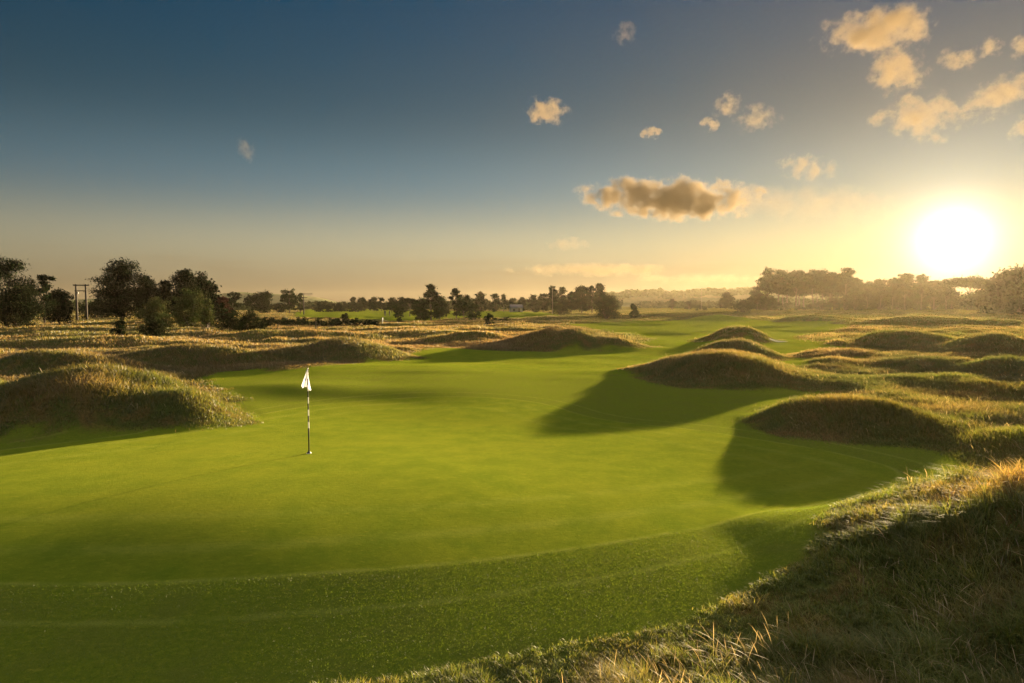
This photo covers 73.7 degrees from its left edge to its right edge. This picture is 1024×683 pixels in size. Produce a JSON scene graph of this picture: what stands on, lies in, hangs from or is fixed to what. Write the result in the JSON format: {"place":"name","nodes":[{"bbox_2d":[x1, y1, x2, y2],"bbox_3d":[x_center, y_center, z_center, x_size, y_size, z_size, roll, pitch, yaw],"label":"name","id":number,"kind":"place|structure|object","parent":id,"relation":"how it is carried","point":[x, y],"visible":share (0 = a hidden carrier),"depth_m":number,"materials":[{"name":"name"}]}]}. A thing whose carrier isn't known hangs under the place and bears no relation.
{"place":"outdoors","nodes":[
{"label":"outdoors","id":0,"kind":"place"},
{"bbox_2d":[131,292,342,305],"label":"mountain","id":1,"kind":"structure","parent":0,"point":[276,298],"depth_m":1272.67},
{"bbox_2d":[0,396,898,585],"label":"putting green","id":2,"kind":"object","parent":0,"point":[395,483],"visible":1,"depth_m":12.90,"materials":[{"name":"green plant"}]},
{"bbox_2d":[301,368,310,452],"bbox_3d":[-4.788,1.641,15.918,0.268,2.068,0.135,0,3,0],"label":"golf flagstick","id":3,"kind":"object","parent":2,"relation":"on","point":[305,382],"visible":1,"depth_m":15.91,"materials":[{"name":"white fabric"}]},
{"bbox_2d":[0,309,960,682],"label":"fairway","id":4,"kind":"structure","parent":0,"point":[578,379],"depth_m":8.76,"materials":[{"name":"green plant"}]},
{"bbox_2d":[296,293,304,313],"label":"tree","id":5,"kind":"object","parent":4,"relation":"on","point":[300,306],"visible":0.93,"depth_m":263.01,"materials":[{"name":"green plant"}]},
{"bbox_2d":[311,301,333,311],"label":"bush","id":6,"kind":"object","parent":4,"relation":"on","point":[320,307],"visible":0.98,"depth_m":329.06,"materials":[{"name":"green plant"}]},
{"bbox_2d":[328,300,352,311],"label":"bush","id":7,"kind":"object","parent":4,"relation":"on","point":[338,307],"visible":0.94,"depth_m":328.30,"materials":[{"name":"green plant"}]},
{"bbox_2d":[347,304,365,311],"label":"bush","id":8,"kind":"object","parent":4,"relation":"on","point":[355,307],"visible":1,"depth_m":320.40,"materials":[{"name":"green plant"}]},
{"bbox_2d":[351,297,366,310],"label":"round tree","id":9,"kind":"object","parent":4,"relation":"on","point":[361,300],"visible":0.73,"depth_m":343.56,"materials":[{"name":"green plant"}]},
{"bbox_2d":[366,296,378,310],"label":"round tree","id":10,"kind":"object","parent":4,"relation":"on","point":[372,303],"visible":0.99,"depth_m":318.93,"materials":[{"name":"green plant"}]},
{"bbox_2d":[376,297,385,310],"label":"narrow tree","id":11,"kind":"object","parent":4,"relation":"on","point":[380,304],"visible":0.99,"depth_m":318.84,"materials":[{"name":"green plant"}]},
{"bbox_2d":[385,297,399,312],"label":"round tree","id":12,"kind":"object","parent":4,"relation":"on","point":[391,300],"visible":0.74,"depth_m":249.00,"materials":[{"name":"green plant"}]},
{"bbox_2d":[390,301,405,317],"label":"loose tree","id":13,"kind":"object","parent":4,"relation":"on","point":[399,310],"visible":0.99,"depth_m":164.26,"materials":[{"name":"green plant"}]},
{"bbox_2d":[397,297,408,312],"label":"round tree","id":14,"kind":"object","parent":4,"relation":"on","point":[404,304],"visible":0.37,"depth_m":248.89,"materials":[{"name":"green plant"}]},
{"bbox_2d":[423,283,440,319],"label":"pine tree","id":15,"kind":"object","parent":4,"relation":"on","point":[431,293],"visible":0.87,"depth_m":159.11,"materials":[{"name":"green plant"}]},
{"bbox_2d":[473,291,489,311],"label":"round tree","id":16,"kind":"object","parent":4,"relation":"on","point":[482,302],"visible":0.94,"depth_m":288.79,"materials":[{"name":"green plant"}]},
{"bbox_2d":[0,411,965,682],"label":"turf blades","id":17,"kind":"object","parent":4,"relation":"on","point":[422,599],"visible":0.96,"depth_m":8.21,"materials":[{"name":"green plant"}]},
{"bbox_2d":[488,293,502,311],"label":"broadleaf tree","id":18,"kind":"object","parent":4,"relation":"on","point":[495,304],"visible":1,"depth_m":288.60,"materials":[{"name":"green plant"}]},
{"bbox_2d":[509,304,522,311],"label":"cottage","id":19,"kind":"structure","parent":4,"relation":"on","point":[515,307],"depth_m":283.23,"materials":[{"name":"grey paint"}]},
{"bbox_2d":[517,297,528,310],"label":"round tree","id":20,"kind":"object","parent":4,"relation":"on","point":[522,301],"visible":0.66,"depth_m":298.92,"materials":[{"name":"green plant"}]},
{"bbox_2d":[525,294,541,311],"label":"round tree","id":21,"kind":"object","parent":4,"relation":"on","point":[533,306],"visible":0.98,"depth_m":284.07,"materials":[{"name":"green plant"}]},
{"bbox_2d":[0,306,1023,682],"bbox_3d":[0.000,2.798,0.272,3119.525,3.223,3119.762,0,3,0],"label":"rough ground","id":22,"kind":"structure","parent":0,"point":[138,416],"depth_m":20.39,"materials":[{"name":"green plant"}]},
{"bbox_2d":[0,257,45,325],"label":"pine tree","id":23,"kind":"object","parent":22,"relation":"on","point":[8,267],"visible":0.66,"depth_m":107.39,"materials":[{"name":"green plant"}]},
{"bbox_2d":[0,284,62,327],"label":"dark tree","id":24,"kind":"object","parent":22,"relation":"on","point":[20,306],"visible":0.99,"depth_m":102.90,"materials":[{"name":"green plant"}]},
{"bbox_2d":[36,274,56,322],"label":"pine tree","id":25,"kind":"object","parent":22,"relation":"on","point":[45,278],"visible":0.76,"depth_m":134.25,"materials":[{"name":"green plant"}]},
{"bbox_2d":[42,287,75,324],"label":"round tree","id":26,"kind":"object","parent":22,"relation":"on","point":[59,315],"visible":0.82,"depth_m":117.28,"materials":[{"name":"green plant"}]},
{"bbox_2d":[73,283,89,320],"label":"power pole","id":27,"kind":"object","parent":22,"relation":"on","point":[76,304],"visible":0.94,"depth_m":149.58,"materials":[{"name":"grey"}]},
{"bbox_2d":[73,299,118,317],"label":"bush","id":28,"kind":"object","parent":22,"relation":"on","point":[90,311],"visible":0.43,"depth_m":163.12,"materials":[{"name":"green plant"}]},
{"bbox_2d":[107,317,129,335],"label":"gorse bush","id":29,"kind":"object","parent":22,"relation":"on","point":[118,330],"visible":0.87,"depth_m":73.67,"materials":[{"name":"green plant"}]},
{"bbox_2d":[83,257,155,322],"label":"broadleaf tree","id":30,"kind":"object","parent":22,"relation":"on","point":[115,295],"visible":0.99,"depth_m":123.37,"materials":[{"name":"green plant"}]},
{"bbox_2d":[132,276,163,314],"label":"broadleaf tree","id":31,"kind":"object","parent":22,"relation":"on","point":[151,290],"visible":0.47,"depth_m":127.00,"materials":[{"name":"green plant"}]},
{"bbox_2d":[131,296,174,327],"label":"willow bush","id":32,"kind":"object","parent":22,"relation":"on","point":[158,309],"visible":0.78,"depth_m":103.29,"materials":[{"name":"green plant"}]},
{"bbox_2d":[136,315,174,336],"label":"gorse bush","id":33,"kind":"object","parent":22,"relation":"on","point":[156,329],"visible":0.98,"depth_m":77.66,"materials":[{"name":"green plant"}]},
{"bbox_2d":[157,279,176,320],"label":"broadleaf tree","id":34,"kind":"object","parent":22,"relation":"on","point":[165,288],"visible":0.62,"depth_m":131.13,"materials":[{"name":"green plant"}]},
{"bbox_2d":[168,268,206,312],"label":"broadleaf tree","id":35,"kind":"object","parent":22,"relation":"on","point":[186,278],"visible":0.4,"depth_m":133.22,"materials":[{"name":"green plant"}]},
{"bbox_2d":[167,287,214,327],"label":"willow bush","id":36,"kind":"object","parent":22,"relation":"on","point":[187,314],"visible":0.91,"depth_m":100.83,"materials":[{"name":"green plant"}]},
{"bbox_2d":[171,271,237,320],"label":"stepped tree","id":37,"kind":"object","parent":22,"relation":"on","point":[210,288],"visible":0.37,"depth_m":138.52,"materials":[{"name":"green plant"}]},
{"bbox_2d":[200,299,215,327],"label":"willow bush","id":38,"kind":"object","parent":22,"relation":"on","point":[206,320],"visible":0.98,"depth_m":97.61,"materials":[{"name":"green plant"}]},
{"bbox_2d":[215,296,232,318],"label":"copper tree","id":39,"kind":"object","parent":22,"relation":"on","point":[223,299],"visible":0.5,"depth_m":139.27,"materials":[{"name":"brown plant"}]},
{"bbox_2d":[209,309,243,330],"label":"gorse bush","id":40,"kind":"object","parent":22,"relation":"on","point":[225,323],"visible":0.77,"depth_m":91.46,"materials":[{"name":"green plant"}]},
{"bbox_2d":[227,291,241,307],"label":"tree","id":41,"kind":"object","parent":22,"relation":"on","point":[233,299],"visible":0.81,"depth_m":159.46,"materials":[{"name":"green plant"}]},
{"bbox_2d":[236,308,268,330],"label":"gorse bush","id":42,"kind":"object","parent":22,"relation":"on","point":[248,317],"visible":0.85,"depth_m":81.66,"materials":[{"name":"green plant"}]},
{"bbox_2d":[243,289,274,312],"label":"square tree","id":43,"kind":"object","parent":22,"relation":"on","point":[263,298],"visible":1,"depth_m":260.35,"materials":[{"name":"green plant"}]},
{"bbox_2d":[255,316,280,326],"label":"gorse bush","id":44,"kind":"object","parent":22,"relation":"on","point":[270,321],"visible":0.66,"depth_m":111.75,"materials":[{"name":"green plant"}]},
{"bbox_2d":[273,302,285,312],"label":"bush","id":45,"kind":"object","parent":22,"relation":"on","point":[278,306],"visible":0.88,"depth_m":267.50,"materials":[{"name":"green plant"}]},
{"bbox_2d":[273,317,296,325],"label":"gorse bush","id":46,"kind":"object","parent":22,"relation":"on","point":[286,321],"visible":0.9,"depth_m":111.08,"materials":[{"name":"green plant"}]},
{"bbox_2d":[280,288,298,312],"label":"tall tree","id":47,"kind":"object","parent":22,"relation":"on","point":[290,300],"visible":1,"depth_m":260.88,"materials":[{"name":"green plant"}]},
{"bbox_2d":[291,316,309,325],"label":"gorse bush","id":48,"kind":"object","parent":22,"relation":"on","point":[302,320],"visible":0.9,"depth_m":111.67,"materials":[{"name":"green plant"}]},
{"bbox_2d":[309,318,327,325],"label":"gorse bush","id":49,"kind":"object","parent":22,"relation":"on","point":[321,323],"visible":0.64,"depth_m":111.74,"materials":[{"name":"green plant"}]},
{"bbox_2d":[326,317,342,326],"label":"gorse bush","id":50,"kind":"object","parent":22,"relation":"on","point":[335,322],"visible":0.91,"depth_m":111.40,"materials":[{"name":"green plant"}]},
{"bbox_2d":[341,317,362,325],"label":"gorse bush","id":51,"kind":"object","parent":22,"relation":"on","point":[355,322],"visible":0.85,"depth_m":111.74,"materials":[{"name":"green plant"}]},
{"bbox_2d":[409,297,432,320],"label":"broadleaf tree","id":52,"kind":"object","parent":22,"relation":"on","point":[421,311],"visible":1,"depth_m":151.26,"materials":[{"name":"green plant"}]},
{"bbox_2d":[430,295,449,319],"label":"broadleaf tree","id":53,"kind":"object","parent":22,"relation":"on","point":[438,305],"visible":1,"depth_m":154.09,"materials":[{"name":"green plant"}]},
{"bbox_2d":[447,288,461,317],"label":"pine tree","id":54,"kind":"object","parent":22,"relation":"on","point":[455,291],"visible":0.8,"depth_m":164.32,"materials":[{"name":"green plant"}]},
{"bbox_2d":[452,294,474,317],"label":"broadleaf tree","id":55,"kind":"object","parent":22,"relation":"on","point":[463,307],"visible":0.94,"depth_m":157.32,"materials":[{"name":"green plant"}]},
{"bbox_2d":[466,304,481,319],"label":"bush","id":56,"kind":"object","parent":22,"relation":"on","point":[472,316],"visible":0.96,"depth_m":149.58,"materials":[{"name":"green plant"}]},
{"bbox_2d":[483,312,497,324],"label":"gorse bush","id":57,"kind":"object","parent":22,"relation":"on","point":[487,318],"visible":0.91,"depth_m":121.75,"materials":[{"name":"green plant"}]},
{"bbox_2d":[32,291,974,310],"bbox_3d":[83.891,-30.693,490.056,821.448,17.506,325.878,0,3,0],"label":"distant woods","id":58,"kind":"object","parent":22,"relation":"on","point":[643,304],"visible":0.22,"depth_m":525.35,"materials":[{"name":"green plant"}]},
{"bbox_2d":[0,325,1023,485],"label":"dune grass","id":59,"kind":"structure","parent":22,"relation":"on","point":[1007,404],"depth_m":27.80,"materials":[{"name":"green plant"}]},
{"bbox_2d":[0,309,1023,357],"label":"meadow grass","id":60,"kind":"structure","parent":22,"relation":"on","point":[67,336],"depth_m":77.35,"materials":[{"name":"green plant"}]},
{"bbox_2d":[537,293,550,311],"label":"round tree","id":61,"kind":"object","parent":60,"relation":"on","point":[543,298],"visible":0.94,"depth_m":281.13,"materials":[{"name":"green plant"}]},
{"bbox_2d":[3,330,1023,465],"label":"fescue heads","id":62,"kind":"object","parent":22,"relation":"on","point":[683,379],"visible":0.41,"depth_m":30.45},
{"bbox_2d":[547,285,559,306],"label":"round tree","id":63,"kind":"object","parent":22,"relation":"on","point":[556,297],"visible":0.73,"depth_m":258.73,"materials":[{"name":"green plant"}]},
{"bbox_2d":[549,303,572,314],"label":"bush","id":64,"kind":"object","parent":22,"relation":"on","point":[560,309],"visible":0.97,"depth_m":229.34,"materials":[{"name":"green plant"}]},
{"bbox_2d":[557,287,567,306],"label":"round tree","id":65,"kind":"object","parent":22,"relation":"on","point":[561,293],"visible":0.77,"depth_m":260.95,"materials":[{"name":"green plant"}]},
{"bbox_2d":[565,291,576,310],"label":"broadleaf tree","id":66,"kind":"object","parent":22,"relation":"on","point":[570,297],"visible":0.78,"depth_m":260.76,"materials":[{"name":"green plant"}]},
{"bbox_2d":[572,284,595,312],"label":"round tree","id":67,"kind":"object","parent":22,"relation":"on","point":[581,301],"visible":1,"depth_m":233.47,"materials":[{"name":"green plant"}]},
{"bbox_2d":[588,285,597,312],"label":"pine tree","id":68,"kind":"object","parent":22,"relation":"on","point":[592,288],"visible":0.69,"depth_m":237.04,"materials":[{"name":"green plant"}]},
{"bbox_2d":[594,283,605,311],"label":"round tree","id":69,"kind":"object","parent":22,"relation":"on","point":[600,287],"visible":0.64,"depth_m":238.79,"materials":[{"name":"green plant"}]},
{"bbox_2d":[592,293,621,318],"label":"domed tree","id":70,"kind":"object","parent":22,"relation":"on","point":[606,307],"visible":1,"depth_m":171.20,"materials":[{"name":"green plant"}]},
{"bbox_2d":[628,310,642,317],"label":"bush","id":71,"kind":"object","parent":22,"relation":"on","point":[633,314],"visible":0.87,"depth_m":177.50,"materials":[{"name":"green plant"}]},
{"bbox_2d":[717,292,735,309],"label":"round tree","id":72,"kind":"object","parent":22,"relation":"on","point":[727,303],"visible":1,"depth_m":397.60,"materials":[{"name":"green plant"}]},
{"bbox_2d":[732,299,751,312],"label":"bush","id":73,"kind":"object","parent":22,"relation":"on","point":[741,308],"visible":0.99,"depth_m":298.92,"materials":[{"name":"green plant"}]},
{"bbox_2d":[747,290,767,309],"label":"pine tree","id":74,"kind":"object","parent":22,"relation":"on","point":[756,297],"visible":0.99,"depth_m":365.96,"materials":[{"name":"green plant"}]},
{"bbox_2d":[749,289,774,309],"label":"undergrowth bush","id":75,"kind":"object","parent":22,"relation":"on","point":[767,298],"visible":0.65,"depth_m":369.86,"materials":[{"name":"green plant"}]},
{"bbox_2d":[752,266,780,309],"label":"pine tree","id":76,"kind":"object","parent":22,"relation":"on","point":[767,280],"visible":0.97,"depth_m":375.82,"materials":[{"name":"green plant"}]},
{"bbox_2d":[768,296,781,309],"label":"undergrowth bush","id":77,"kind":"object","parent":22,"relation":"on","point":[774,306],"visible":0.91,"depth_m":372.66,"materials":[{"name":"green plant"}]},
{"bbox_2d":[770,269,790,309],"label":"pine tree","id":78,"kind":"object","parent":22,"relation":"on","point":[781,282],"visible":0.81,"depth_m":380.55,"materials":[{"name":"green plant"}]},
{"bbox_2d":[772,273,799,303],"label":"pine tree","id":79,"kind":"object","parent":22,"relation":"on","point":[791,293],"visible":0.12,"depth_m":392.43,"materials":[{"name":"green plant"}]},
{"bbox_2d":[786,270,811,305],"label":"pine tree","id":80,"kind":"object","parent":22,"relation":"on","point":[796,281],"visible":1,"depth_m":376.73,"materials":[{"name":"green plant"}]},
{"bbox_2d":[803,269,828,309],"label":"pine tree","id":81,"kind":"object","parent":22,"relation":"on","point":[813,281],"visible":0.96,"depth_m":380.27,"materials":[{"name":"green plant"}]},
{"bbox_2d":[810,268,828,309],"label":"pine tree","id":82,"kind":"object","parent":22,"relation":"on","point":[824,274],"visible":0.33,"depth_m":390.98,"materials":[{"name":"green plant"}]},
{"bbox_2d":[813,299,830,309],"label":"undergrowth bush","id":83,"kind":"object","parent":22,"relation":"on","point":[822,303],"visible":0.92,"depth_m":372.79,"materials":[{"name":"green plant"}]},
{"bbox_2d":[818,272,843,308],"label":"pine tree","id":84,"kind":"object","parent":22,"relation":"on","point":[831,283],"visible":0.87,"depth_m":384.01,"materials":[{"name":"green plant"}]},
{"bbox_2d":[821,297,842,309],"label":"undergrowth bush","id":85,"kind":"object","parent":22,"relation":"on","point":[834,303],"visible":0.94,"depth_m":371.78,"materials":[{"name":"green plant"}]},
{"bbox_2d":[835,294,853,309],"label":"undergrowth bush","id":86,"kind":"object","parent":22,"relation":"on","point":[846,302],"visible":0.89,"depth_m":372.52,"materials":[{"name":"green plant"}]},
{"bbox_2d":[834,267,860,294],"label":"pine tree","id":87,"kind":"object","parent":22,"relation":"on","point":[845,279],"visible":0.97,"depth_m":381.15,"materials":[{"name":"green plant"}]},
{"bbox_2d":[844,277,865,298],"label":"pine tree","id":88,"kind":"object","parent":22,"relation":"on","point":[860,283],"visible":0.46,"depth_m":388.05,"materials":[{"name":"green plant"}]},
{"bbox_2d":[848,293,866,309],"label":"undergrowth bush","id":89,"kind":"object","parent":22,"relation":"on","point":[857,301],"visible":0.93,"depth_m":371.89,"materials":[{"name":"green plant"}]},
{"bbox_2d":[860,280,878,308],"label":"tree","id":90,"kind":"object","parent":22,"relation":"on","point":[870,291],"visible":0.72,"depth_m":426.04,"materials":[{"name":"green plant"}]},
{"bbox_2d":[873,278,893,309],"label":"tree","id":91,"kind":"object","parent":22,"relation":"on","point":[880,285],"visible":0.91,"depth_m":425.58,"materials":[{"name":"green plant"}]},
{"bbox_2d":[884,277,908,309],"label":"tree","id":92,"kind":"object","parent":22,"relation":"on","point":[894,282],"visible":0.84,"depth_m":426.53,"materials":[{"name":"green plant"}]},
{"bbox_2d":[887,295,913,309],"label":"underwood bush","id":93,"kind":"object","parent":22,"relation":"on","point":[899,303],"visible":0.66,"depth_m":433.30,"materials":[{"name":"green plant"}]},
{"bbox_2d":[892,273,922,309],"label":"tree","id":94,"kind":"object","parent":22,"relation":"on","point":[909,277],"visible":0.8,"depth_m":426.87,"materials":[{"name":"green plant"}]},
{"bbox_2d":[905,292,929,309],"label":"underwood bush","id":95,"kind":"object","parent":22,"relation":"on","point":[916,302],"visible":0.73,"depth_m":432.27,"materials":[{"name":"green plant"}]},
{"bbox_2d":[912,274,936,309],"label":"tree","id":96,"kind":"object","parent":22,"relation":"on","point":[922,281],"visible":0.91,"depth_m":426.98,"materials":[{"name":"green plant"}]},
{"bbox_2d":[922,279,945,309],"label":"tree","id":97,"kind":"object","parent":22,"relation":"on","point":[936,288],"visible":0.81,"depth_m":426.24,"materials":[{"name":"green plant"}]},
{"bbox_2d":[923,296,948,309],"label":"underwood bush","id":98,"kind":"object","parent":22,"relation":"on","point":[942,303],"visible":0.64,"depth_m":431.93,"materials":[{"name":"green plant"}]},
{"bbox_2d":[939,279,958,309],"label":"tree","id":99,"kind":"object","parent":22,"relation":"on","point":[950,293],"visible":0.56,"depth_m":425.69,"materials":[{"name":"green plant"}]},
{"bbox_2d":[942,287,964,309],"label":"underwood bush","id":100,"kind":"object","parent":22,"relation":"on","point":[953,302],"visible":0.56,"depth_m":432.81,"materials":[{"name":"green plant"}]},
{"bbox_2d":[938,275,991,309],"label":"umbrella pine","id":101,"kind":"object","parent":22,"relation":"on","point":[969,282],"visible":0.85,"depth_m":395.10,"materials":[{"name":"green plant"}]},
{"bbox_2d":[959,263,1023,314],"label":"tree","id":102,"kind":"object","parent":22,"relation":"on","point":[1005,292],"visible":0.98,"depth_m":257.76,"materials":[{"name":"green plant"}]},
{"bbox_2d":[0,0,1023,302],"label":"sky","id":103,"kind":"structure","parent":0,"point":[333,150],"materials":[{"name":"blue"}]},
{"bbox_2d":[304,456,1023,682],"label":"rough grass","id":104,"kind":"structure","parent":0,"point":[961,476],"depth_m":7.81,"materials":[{"name":"plant"}]},
{"bbox_2d":[616,293,929,306],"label":"hill","id":105,"kind":"structure","parent":0,"point":[627,302],"depth_m":1008.61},
{"bbox_2d":[598,286,766,299],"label":"ridge woods","id":106,"kind":"object","parent":105,"relation":"on","point":[658,293],"visible":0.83,"depth_m":960.59,"materials":[{"name":"green plant"}]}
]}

